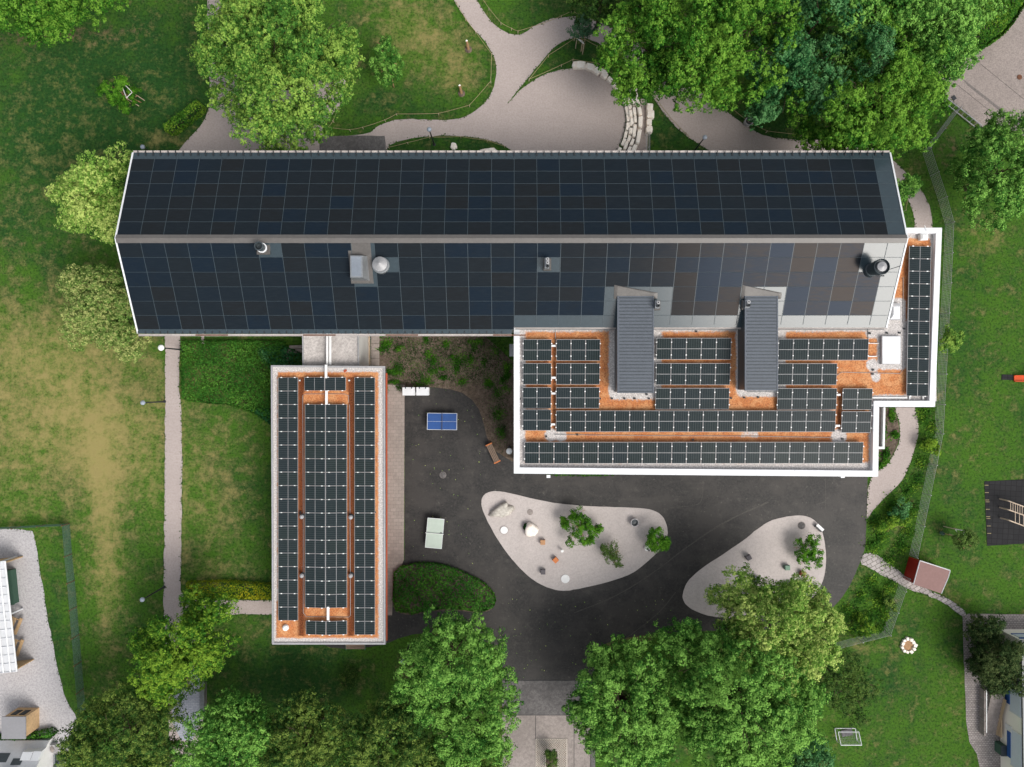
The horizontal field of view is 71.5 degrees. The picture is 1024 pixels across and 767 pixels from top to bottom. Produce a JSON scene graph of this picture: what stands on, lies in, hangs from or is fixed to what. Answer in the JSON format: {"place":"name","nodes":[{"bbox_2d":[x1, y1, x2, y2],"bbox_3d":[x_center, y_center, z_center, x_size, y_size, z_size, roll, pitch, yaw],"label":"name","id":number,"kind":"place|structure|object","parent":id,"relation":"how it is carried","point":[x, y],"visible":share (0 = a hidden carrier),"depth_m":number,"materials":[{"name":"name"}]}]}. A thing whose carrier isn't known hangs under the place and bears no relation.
{"place":"outdoors","nodes":[
{"label":"outdoors","id":0,"kind":"place"},
{"bbox_2d":[163,336,271,765],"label":"path","id":1,"kind":"structure","parent":0,"point":[173,504],"depth_m":65.99,"materials":[{"name":"grey concrete"}]},
{"bbox_2d":[172,668,200,739],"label":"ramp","id":2,"kind":"structure","parent":1,"relation":"on","point":[191,703],"depth_m":65.97,"materials":[{"name":"grey concrete"}]},
{"bbox_2d":[271,365,386,644],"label":"pavilion building","id":3,"kind":"structure","parent":0,"point":[288,632],"depth_m":61.00,"materials":[{"name":"orange"}]},
{"bbox_2d":[278,377,297,620],"bbox_3d":[-19.109,9.856,60.778,1.694,0.285,20.804,0,90,0],"label":"solar array","id":4,"kind":"object","parent":3,"relation":"on","point":[288,498],"visible":1,"depth_m":60.68,"materials":[{"name":"glass"}]},
{"bbox_2d":[304,377,345,390],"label":"solar array","id":5,"kind":"object","parent":3,"relation":"on","point":[324,384],"visible":1,"depth_m":60.58,"materials":[{"name":"glass"}]},
{"bbox_2d":[305,404,346,608],"bbox_3d":[-15.870,10.448,60.701,3.590,0.437,17.406,0,90,0],"label":"solar array","id":6,"kind":"object","parent":3,"relation":"on","point":[336,504],"visible":1,"depth_m":60.58,"materials":[{"name":"glass"}]},
{"bbox_2d":[306,620,346,635],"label":"solar array","id":7,"kind":"object","parent":3,"relation":"on","point":[322,628],"visible":1,"depth_m":60.58,"materials":[{"name":"glass"}]},
{"bbox_2d":[355,377,374,634],"bbox_3d":[-12.562,10.468,60.778,1.754,0.285,22.028,0,90,0],"label":"solar array","id":8,"kind":"object","parent":3,"relation":"on","point":[365,509],"visible":1,"depth_m":60.68,"materials":[{"name":"glass"}]},
{"bbox_2d":[319,135,385,150],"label":"pavement","id":9,"kind":"structure","parent":0,"point":[355,143],"depth_m":65.98,"materials":[{"name":"concrete"}]},
{"bbox_2d":[387,385,404,614],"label":"pavement","id":10,"kind":"structure","parent":0,"point":[395,473],"depth_m":65.97,"materials":[{"name":"beige concrete"}]},
{"bbox_2d":[373,336,513,461],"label":"planting bed soil","id":11,"kind":"structure","parent":0,"point":[476,394],"depth_m":65.99,"materials":[{"name":"brown soil"}]},
{"bbox_2d":[375,336,513,454],"bbox_3d":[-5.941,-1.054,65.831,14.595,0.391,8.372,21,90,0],"label":"weeds","id":12,"kind":"object","parent":11,"relation":"on","point":[507,375],"visible":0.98,"depth_m":65.87,"materials":[{"name":"green plant"}]},
{"bbox_2d":[0,0,1023,766],"bbox_3d":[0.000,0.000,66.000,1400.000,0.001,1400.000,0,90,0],"label":"ground","id":13,"kind":"structure","parent":0,"point":[82,444],"depth_m":66.00,"materials":[{"name":"green plant"}]},
{"bbox_2d":[0,529,75,764],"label":"gravel yard","id":14,"kind":"structure","parent":13,"relation":"on","point":[35,682],"depth_m":65.99,"materials":[{"name":"grey gravel"}]},
{"bbox_2d":[7,569,18,604],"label":"storage box","id":15,"kind":"object","parent":14,"relation":"on","point":[13,586],"visible":0.54,"depth_m":65.41,"materials":[{"name":"green plastic"}]},
{"bbox_2d":[0,556,33,672],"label":"pergola","id":16,"kind":"object","parent":14,"relation":"on","point":[9,662],"visible":1,"depth_m":63.70,"materials":[{"name":"white wood"}]},
{"bbox_2d":[1,707,38,738],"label":"wooden shed","id":17,"kind":"structure","parent":14,"relation":"on","point":[20,723],"depth_m":64.05,"materials":[{"name":"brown wood"}]},
{"bbox_2d":[0,737,52,766],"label":"white house","id":18,"kind":"structure","parent":14,"relation":"on","point":[27,753],"depth_m":64.50,"materials":[{"name":"paint"}]},
{"bbox_2d":[0,0,82,49],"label":"broadleaf tree","id":19,"kind":"object","parent":13,"relation":"on","point":[21,9],"visible":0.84,"depth_m":58.58,"materials":[{"name":"green plant"}]},
{"bbox_2d":[0,523,85,715],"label":"fence","id":20,"kind":"object","parent":13,"relation":"on","point":[75,634],"visible":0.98,"depth_m":65.39,"materials":[{"name":"green"}]},
{"bbox_2d":[26,0,128,43],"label":"broadleaf tree","id":21,"kind":"object","parent":13,"relation":"on","point":[63,9],"visible":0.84,"depth_m":58.77,"materials":[{"name":"green plant"}]},
{"bbox_2d":[44,140,132,246],"bbox_3d":[-34.791,-15.663,60.885,8.420,10.442,8.001,-12,90,0],"label":"broadleaf tree","id":22,"kind":"object","parent":13,"relation":"on","point":[88,206],"visible":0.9,"depth_m":58.73,"materials":[{"name":"green plant"}]},
{"bbox_2d":[54,263,152,363],"bbox_3d":[-35.195,-6.073,62.519,8.388,7.178,8.666,0,90,0],"label":"broadleaf tree","id":23,"kind":"object","parent":13,"relation":"on","point":[97,284],"visible":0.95,"depth_m":60.43,"materials":[{"name":"green plant"}]},
{"bbox_2d":[94,75,141,114],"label":"young tree","id":24,"kind":"object","parent":13,"relation":"on","point":[122,102],"visible":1,"depth_m":63.58,"materials":[{"name":"green plant"}]},
{"bbox_2d":[53,678,188,766],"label":"olive tree","id":25,"kind":"object","parent":13,"relation":"on","point":[97,727],"visible":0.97,"depth_m":59.14,"materials":[{"name":"green plant"}]},
{"bbox_2d":[124,583,241,710],"bbox_3d":[-27.616,22.225,61.166,11.742,9.889,8.116,-37,90,0],"label":"broadleaf tree","id":26,"kind":"object","parent":13,"relation":"on","point":[165,670],"visible":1,"depth_m":59.15,"materials":[{"name":"green plant"}]},
{"bbox_2d":[163,100,206,135],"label":"hedge","id":27,"kind":"object","parent":13,"relation":"on","point":[182,114],"visible":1,"depth_m":65.11,"materials":[{"name":"green plant"}]},
{"bbox_2d":[170,684,274,766],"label":"broadleaf tree","id":28,"kind":"object","parent":13,"relation":"on","point":[237,735],"visible":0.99,"depth_m":58.78,"materials":[{"name":"green plant"}]},
{"bbox_2d":[185,579,271,599],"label":"hedge","id":29,"kind":"object","parent":13,"relation":"on","point":[262,597],"visible":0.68,"depth_m":65.13,"materials":[{"name":"green plant"}]},
{"bbox_2d":[180,339,287,418],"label":"hedge","id":30,"kind":"object","parent":13,"relation":"on","point":[197,364],"visible":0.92,"depth_m":65.18,"materials":[{"name":"green plant"}]},
{"bbox_2d":[187,0,365,150],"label":"broadleaf tree","id":31,"kind":"object","parent":13,"relation":"on","point":[241,50],"visible":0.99,"depth_m":55.93,"materials":[{"name":"green plant"}]},
{"bbox_2d":[257,345,301,368],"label":"hedge","id":32,"kind":"object","parent":13,"relation":"on","point":[285,352],"visible":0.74,"depth_m":65.12,"materials":[{"name":"green plant"}]},
{"bbox_2d":[242,685,363,766],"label":"olive tree","id":33,"kind":"object","parent":13,"relation":"on","point":[316,753],"visible":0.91,"depth_m":59.86,"materials":[{"name":"green plant"}]},
{"bbox_2d":[302,336,368,365],"bbox_3d":[-15.751,-3.299,63.675,4.948,4.650,3.822,0,90,0],"label":"link corridor","id":34,"kind":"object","parent":13,"relation":"on","point":[335,350],"visible":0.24,"depth_m":61.80,"materials":[{"name":"concrete"}]},
{"bbox_2d":[337,666,359,690],"bbox_3d":[-14.935,27.070,65.245,2.116,1.720,2.388,0,90,0],"label":"shrub","id":35,"kind":"object","parent":13,"relation":"on","point":[349,676],"visible":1,"depth_m":64.99,"materials":[{"name":"green plant"}]},
{"bbox_2d":[367,35,404,87],"bbox_3d":[-11.208,-28.475,63.635,3.146,4.961,3.718,-28,90,0],"label":"young tree","id":36,"kind":"object","parent":13,"relation":"on","point":[389,63],"visible":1,"depth_m":62.47,"materials":[{"name":"green plant"}]},
{"bbox_2d":[338,688,440,766],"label":"olive tree","id":37,"kind":"object","parent":13,"relation":"on","point":[381,725],"visible":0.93,"depth_m":59.48,"materials":[{"name":"green plant"}]},
{"bbox_2d":[389,604,508,728],"bbox_3d":[-5.409,23.780,60.273,8.441,11.666,10.710,32,90,0],"label":"chestnut tree","id":38,"kind":"object","parent":13,"relation":"on","point":[434,661],"visible":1,"depth_m":58.06,"materials":[{"name":"green plant"}]},
{"bbox_2d":[415,731,511,766],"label":"olive tree","id":39,"kind":"object","parent":13,"relation":"on","point":[484,762],"visible":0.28,"depth_m":61.82,"materials":[{"name":"green plant"}]},
{"bbox_2d":[411,665,523,766],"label":"chestnut tree","id":40,"kind":"object","parent":13,"relation":"on","point":[464,722],"visible":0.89,"depth_m":59.35,"materials":[{"name":"green plant"}]},
{"bbox_2d":[114,151,907,392],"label":"school building","id":41,"kind":"structure","parent":13,"relation":"on","point":[634,250],"depth_m":55.53,"materials":[{"name":"black glass"}]},
{"bbox_2d":[565,13,597,45],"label":"pine tree","id":42,"kind":"object","parent":13,"relation":"on","point":[585,30],"visible":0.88,"depth_m":63.17,"materials":[{"name":"green plant"}]},
{"bbox_2d":[566,0,640,27],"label":"dark tree","id":43,"kind":"object","parent":13,"relation":"on","point":[601,10],"visible":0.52,"depth_m":60.69,"materials":[{"name":"green plant"}]},
{"bbox_2d":[561,632,679,766],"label":"chestnut tree","id":44,"kind":"object","parent":13,"relation":"on","point":[642,744],"visible":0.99,"depth_m":57.91,"materials":[{"name":"green plant"}]},
{"bbox_2d":[626,99,647,150],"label":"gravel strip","id":45,"kind":"object","parent":13,"relation":"on","point":[641,146],"visible":0.44,"depth_m":65.95,"materials":[{"name":"grey gravel"}]},
{"bbox_2d":[592,0,810,113],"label":"beech tree","id":46,"kind":"object","parent":13,"relation":"on","point":[662,23],"visible":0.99,"depth_m":56.34,"materials":[{"name":"green plant"}]},
{"bbox_2d":[509,225,941,477],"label":"flat roof building","id":47,"kind":"structure","parent":13,"relation":"on","point":[881,371],"depth_m":57.58,"materials":[{"name":"orange"}]},
{"bbox_2d":[522,363,551,384],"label":"solar array","id":48,"kind":"object","parent":47,"relation":"on","point":[536,373],"visible":1,"depth_m":57.22,"materials":[{"name":"glass"}]},
{"bbox_2d":[522,410,551,430],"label":"solar array","id":49,"kind":"object","parent":47,"relation":"on","point":[536,420],"visible":1,"depth_m":57.22,"materials":[{"name":"glass"}]},
{"bbox_2d":[522,387,551,407],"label":"solar array","id":50,"kind":"object","parent":47,"relation":"on","point":[536,397],"visible":1,"depth_m":57.21,"materials":[{"name":"glass"}]},
{"bbox_2d":[523,339,551,360],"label":"solar array","id":51,"kind":"object","parent":47,"relation":"on","point":[536,350],"visible":1,"depth_m":57.22,"materials":[{"name":"glass"}]},
{"bbox_2d":[555,387,599,407],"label":"solar array","id":52,"kind":"object","parent":47,"relation":"on","point":[584,397],"visible":1,"depth_m":57.21,"materials":[{"name":"glass"}]},
{"bbox_2d":[556,363,600,384],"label":"solar array","id":53,"kind":"object","parent":47,"relation":"on","point":[577,373],"visible":1,"depth_m":57.22,"materials":[{"name":"glass"}]},
{"bbox_2d":[556,339,600,360],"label":"solar array","id":54,"kind":"object","parent":47,"relation":"on","point":[570,349],"visible":1,"depth_m":57.22,"materials":[{"name":"glass"}]},
{"bbox_2d":[655,388,729,408],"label":"solar array","id":55,"kind":"object","parent":47,"relation":"on","point":[682,398],"visible":1,"depth_m":57.22,"materials":[{"name":"glass"}]},
{"bbox_2d":[655,363,730,384],"bbox_3d":[14.574,-0.754,57.291,6.064,0.338,1.745,0,90,0],"label":"solar array","id":56,"kind":"object","parent":47,"relation":"on","point":[672,373],"visible":1,"depth_m":57.22,"materials":[{"name":"glass"}]},
{"bbox_2d":[524,442,863,463],"bbox_3d":[14.630,5.578,57.291,27.333,0.338,1.745,0,90,0],"label":"solar array","id":57,"kind":"object","parent":47,"relation":"on","point":[664,452],"visible":1,"depth_m":57.22,"materials":[{"name":"glass"}]},
{"bbox_2d":[656,338,731,359],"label":"solar array","id":58,"kind":"object","parent":47,"relation":"on","point":[698,349],"visible":1,"depth_m":57.22,"materials":[{"name":"glass"}]},
{"bbox_2d":[555,411,836,431],"bbox_3d":[14.788,3.042,57.291,22.584,0.337,1.716,0,90,0],"label":"solar array","id":59,"kind":"object","parent":47,"relation":"on","point":[696,421],"visible":1,"depth_m":57.22,"materials":[{"name":"glass"}]},
{"bbox_2d":[776,388,837,408],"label":"solar array","id":60,"kind":"object","parent":47,"relation":"on","point":[803,398],"visible":0.98,"depth_m":57.21,"materials":[{"name":"glass"}]},
{"bbox_2d":[778,363,837,384],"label":"solar array","id":61,"kind":"object","parent":47,"relation":"on","point":[818,374],"visible":0.91,"depth_m":57.22,"materials":[{"name":"glass"}]},
{"bbox_2d":[778,339,869,359],"bbox_3d":[25.050,-2.728,57.291,7.349,0.337,1.708,0,90,0],"label":"solar array","id":62,"kind":"object","parent":47,"relation":"on","point":[814,349],"visible":0.99,"depth_m":57.22,"materials":[{"name":"glass"}]},
{"bbox_2d":[841,411,871,432],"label":"solar array","id":63,"kind":"object","parent":47,"relation":"on","point":[851,423],"visible":1,"depth_m":57.22,"materials":[{"name":"glass"}]},
{"bbox_2d":[842,389,873,409],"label":"solar array","id":64,"kind":"object","parent":47,"relation":"on","point":[852,400],"visible":1,"depth_m":57.22,"materials":[{"name":"glass"}]},
{"bbox_2d":[906,246,930,396],"bbox_3d":[32.743,-5.010,57.318,1.764,0.285,12.134,1,90,0],"label":"solar array","id":65,"kind":"object","parent":47,"relation":"on","point":[918,316],"visible":1,"depth_m":57.22,"materials":[{"name":"glass"}]},
{"bbox_2d":[642,616,832,766],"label":"chestnut tree","id":66,"kind":"object","parent":13,"relation":"on","point":[729,722],"visible":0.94,"depth_m":56.31,"materials":[{"name":"green plant"}]},
{"bbox_2d":[703,562,847,704],"bbox_3d":[21.882,20.731,59.801,11.129,12.653,11.279,0,90,0],"label":"lime tree","id":67,"kind":"object","parent":13,"relation":"on","point":[802,605],"visible":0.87,"depth_m":56.63,"materials":[{"name":"green plant"}]},
{"bbox_2d":[742,0,865,130],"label":"dark tree","id":68,"kind":"object","parent":13,"relation":"on","point":[802,63],"visible":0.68,"depth_m":56.43,"materials":[{"name":"green plant"}]},
{"bbox_2d":[786,724,835,766],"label":"dark tree","id":69,"kind":"object","parent":13,"relation":"on","point":[818,756],"visible":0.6,"depth_m":60.56,"materials":[{"name":"green plant"}]},
{"bbox_2d":[811,638,886,728],"bbox_3d":[28.985,26.142,62.580,8.590,7.061,5.603,39,90,0],"label":"dark tree","id":70,"kind":"object","parent":13,"relation":"on","point":[837,678],"visible":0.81,"depth_m":61.35,"materials":[{"name":"green plant"}]},
{"bbox_2d":[812,20,896,112],"bbox_3d":[27.690,-25.471,59.398,3.379,13.410,4.372,40,90,0],"label":"spruce tree","id":71,"kind":"object","parent":13,"relation":"on","point":[888,48],"visible":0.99,"depth_m":53.81,"materials":[{"name":"green plant"}]},
{"bbox_2d":[784,0,953,159],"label":"hornbeam tree","id":72,"kind":"object","parent":13,"relation":"on","point":[874,121],"visible":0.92,"depth_m":56.04,"materials":[{"name":"green plant"}]},
{"bbox_2d":[838,400,941,645],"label":"undergrowth","id":73,"kind":"object","parent":13,"relation":"on","point":[891,561],"visible":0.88,"depth_m":65.85,"materials":[{"name":"green plant"}]},
{"bbox_2d":[875,515,911,532],"bbox_3d":[35.005,12.733,65.359,3.456,1.495,1.645,-14,90,0],"label":"shrub","id":74,"kind":"object","parent":13,"relation":"on","point":[884,527],"visible":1,"depth_m":64.97,"materials":[{"name":"green plant"}]},
{"bbox_2d":[802,0,1008,89],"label":"broadleaf tree","id":75,"kind":"object","parent":13,"relation":"on","point":[948,23],"visible":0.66,"depth_m":54.97,"materials":[{"name":"green plant"}]},
{"bbox_2d":[897,172,924,205],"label":"young tree","id":76,"kind":"object","parent":13,"relation":"on","point":[908,185],"visible":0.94,"depth_m":62.88,"materials":[{"name":"green plant"}]},
{"bbox_2d":[903,557,950,593],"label":"play house","id":77,"kind":"structure","parent":13,"relation":"on","point":[926,575],"depth_m":64.06,"materials":[{"name":"red paint"}]},
{"bbox_2d":[909,106,962,558],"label":"fence","id":78,"kind":"object","parent":13,"relation":"on","point":[946,313],"visible":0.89,"depth_m":65.30,"materials":[{"name":"metal"}]},
{"bbox_2d":[937,323,965,355],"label":"young tree","id":79,"kind":"object","parent":13,"relation":"on","point":[953,339],"visible":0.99,"depth_m":62.17,"materials":[{"name":"green plant"}]},
{"bbox_2d":[945,529,980,550],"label":"young tree","id":80,"kind":"object","parent":13,"relation":"on","point":[959,541],"visible":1,"depth_m":63.84,"materials":[{"name":"green plant"}]},
{"bbox_2d":[943,108,1023,236],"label":"broadleaf tree","id":81,"kind":"object","parent":13,"relation":"on","point":[1006,192],"visible":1,"depth_m":59.68,"materials":[{"name":"green plant"}]},
{"bbox_2d":[953,0,1023,54],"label":"hedge","id":82,"kind":"object","parent":13,"relation":"on","point":[1013,13],"visible":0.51,"depth_m":63.84,"materials":[{"name":"green plant"}]},
{"bbox_2d":[960,611,1023,699],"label":"yew tree","id":83,"kind":"object","parent":13,"relation":"on","point":[997,660],"visible":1,"depth_m":62.68,"materials":[{"name":"green plant"}]},
{"bbox_2d":[984,479,1023,545],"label":"rubber mat","id":84,"kind":"object","parent":13,"relation":"on","point":[999,531],"visible":1,"depth_m":65.97,"materials":[{"name":"rubber"}]},
{"bbox_2d":[1000,629,1023,766],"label":"cream house","id":85,"kind":"structure","parent":13,"relation":"on","point":[1012,738],"depth_m":64.16,"materials":[{"name":"metal"}]},
{"bbox_2d":[1007,729,1021,766],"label":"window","id":86,"kind":"structure","parent":85,"relation":"in","point":[1014,739],"depth_m":64.03,"materials":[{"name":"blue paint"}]},
{"bbox_2d":[502,715,590,766],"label":"driveway","id":87,"kind":"structure","parent":0,"point":[522,737],"depth_m":65.99,"materials":[{"name":"concrete"}]},
{"bbox_2d":[535,738,566,766],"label":"lattice paver","id":88,"kind":"object","parent":87,"relation":"on","point":[559,745],"visible":0.89,"depth_m":65.95,"materials":[{"name":"concrete"}]},
{"bbox_2d":[502,681,591,714],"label":"driveway","id":89,"kind":"structure","parent":0,"point":[542,697],"depth_m":65.99,"materials":[{"name":"concrete"}]},
{"bbox_2d":[179,0,931,517],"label":"path","id":90,"kind":"structure","parent":0,"point":[569,110],"depth_m":65.99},
{"bbox_2d":[326,387,867,679],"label":"courtyard asphalt","id":91,"kind":"structure","parent":0,"point":[526,607],"depth_m":65.99,"materials":[{"name":"grey asphalt"}]},
{"bbox_2d":[425,518,443,548],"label":"ping pong table","id":92,"kind":"object","parent":91,"relation":"on","point":[434,533],"visible":1,"depth_m":65.22,"materials":[{"name":"white paint"}]},
{"bbox_2d":[427,412,456,429],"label":"ping pong table","id":93,"kind":"object","parent":91,"relation":"on","point":[442,421],"visible":1,"depth_m":65.22,"materials":[{"name":"metal"}]},
{"bbox_2d":[392,561,496,614],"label":"hedge","id":94,"kind":"object","parent":91,"relation":"on","point":[449,590],"visible":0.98,"depth_m":65.36,"materials":[{"name":"green plant"}]},
{"bbox_2d":[481,491,667,590],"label":"gravel island","id":95,"kind":"structure","parent":91,"relation":"on","point":[581,566],"depth_m":65.95,"materials":[{"name":"beige gravel"}]},
{"bbox_2d":[559,505,603,548],"bbox_3d":[6.312,13.056,64.665,3.903,2.889,3.853,-21,90,0],"label":"shrub","id":96,"kind":"object","parent":95,"relation":"on","point":[585,524],"visible":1,"depth_m":64.36,"materials":[{"name":"green plant"}]},
{"bbox_2d":[599,540,623,567],"bbox_3d":[9.091,15.693,65.215,2.069,1.795,2.860,-17,90,0],"label":"shrub","id":97,"kind":"object","parent":95,"relation":"on","point":[612,557],"visible":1,"depth_m":64.79,"materials":[{"name":"green plant"}]},
{"bbox_2d":[645,526,671,552],"bbox_3d":[13.248,14.190,64.857,2.403,2.497,2.662,0,90,0],"label":"shrub","id":98,"kind":"object","parent":95,"relation":"on","point":[653,545],"visible":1,"depth_m":64.16,"materials":[{"name":"green plant"}]},
{"bbox_2d":[683,515,825,617],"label":"gravel island","id":99,"kind":"structure","parent":91,"relation":"on","point":[769,548],"depth_m":65.95,"materials":[{"name":"beige gravel"}]},
{"bbox_2d":[792,532,824,570],"bbox_3d":[27.099,15.303,64.911,3.079,2.388,3.662,0,90,0],"label":"shrub","id":100,"kind":"object","parent":99,"relation":"on","point":[811,553],"visible":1,"depth_m":64.62,"materials":[{"name":"green plant"}]},
{"bbox_2d":[878,408,898,462],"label":"planting bed soil","id":101,"kind":"structure","parent":0,"point":[892,427],"depth_m":65.99,"materials":[{"name":"brown soil"}]},
{"bbox_2d":[878,407,900,468],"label":"undergrowth","id":102,"kind":"object","parent":101,"relation":"on","point":[892,416],"visible":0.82,"depth_m":65.84,"materials":[{"name":"green plant"}]},
{"bbox_2d":[861,553,965,615],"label":"path","id":103,"kind":"structure","parent":0,"point":[873,562],"depth_m":65.99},
{"bbox_2d":[943,2,1023,135],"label":"path","id":104,"kind":"structure","parent":0,"point":[1003,60],"depth_m":65.99,"materials":[{"name":"concrete"}]},
{"bbox_2d":[963,614,1023,766],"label":"path","id":105,"kind":"structure","parent":0,"point":[988,755],"depth_m":65.99,"materials":[{"name":"grey concrete"}]},
{"bbox_2d":[977,684,1006,737],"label":"outdoor stairs","id":106,"kind":"structure","parent":105,"relation":"on","point":[991,710],"depth_m":65.36,"materials":[{"name":"concrete"}]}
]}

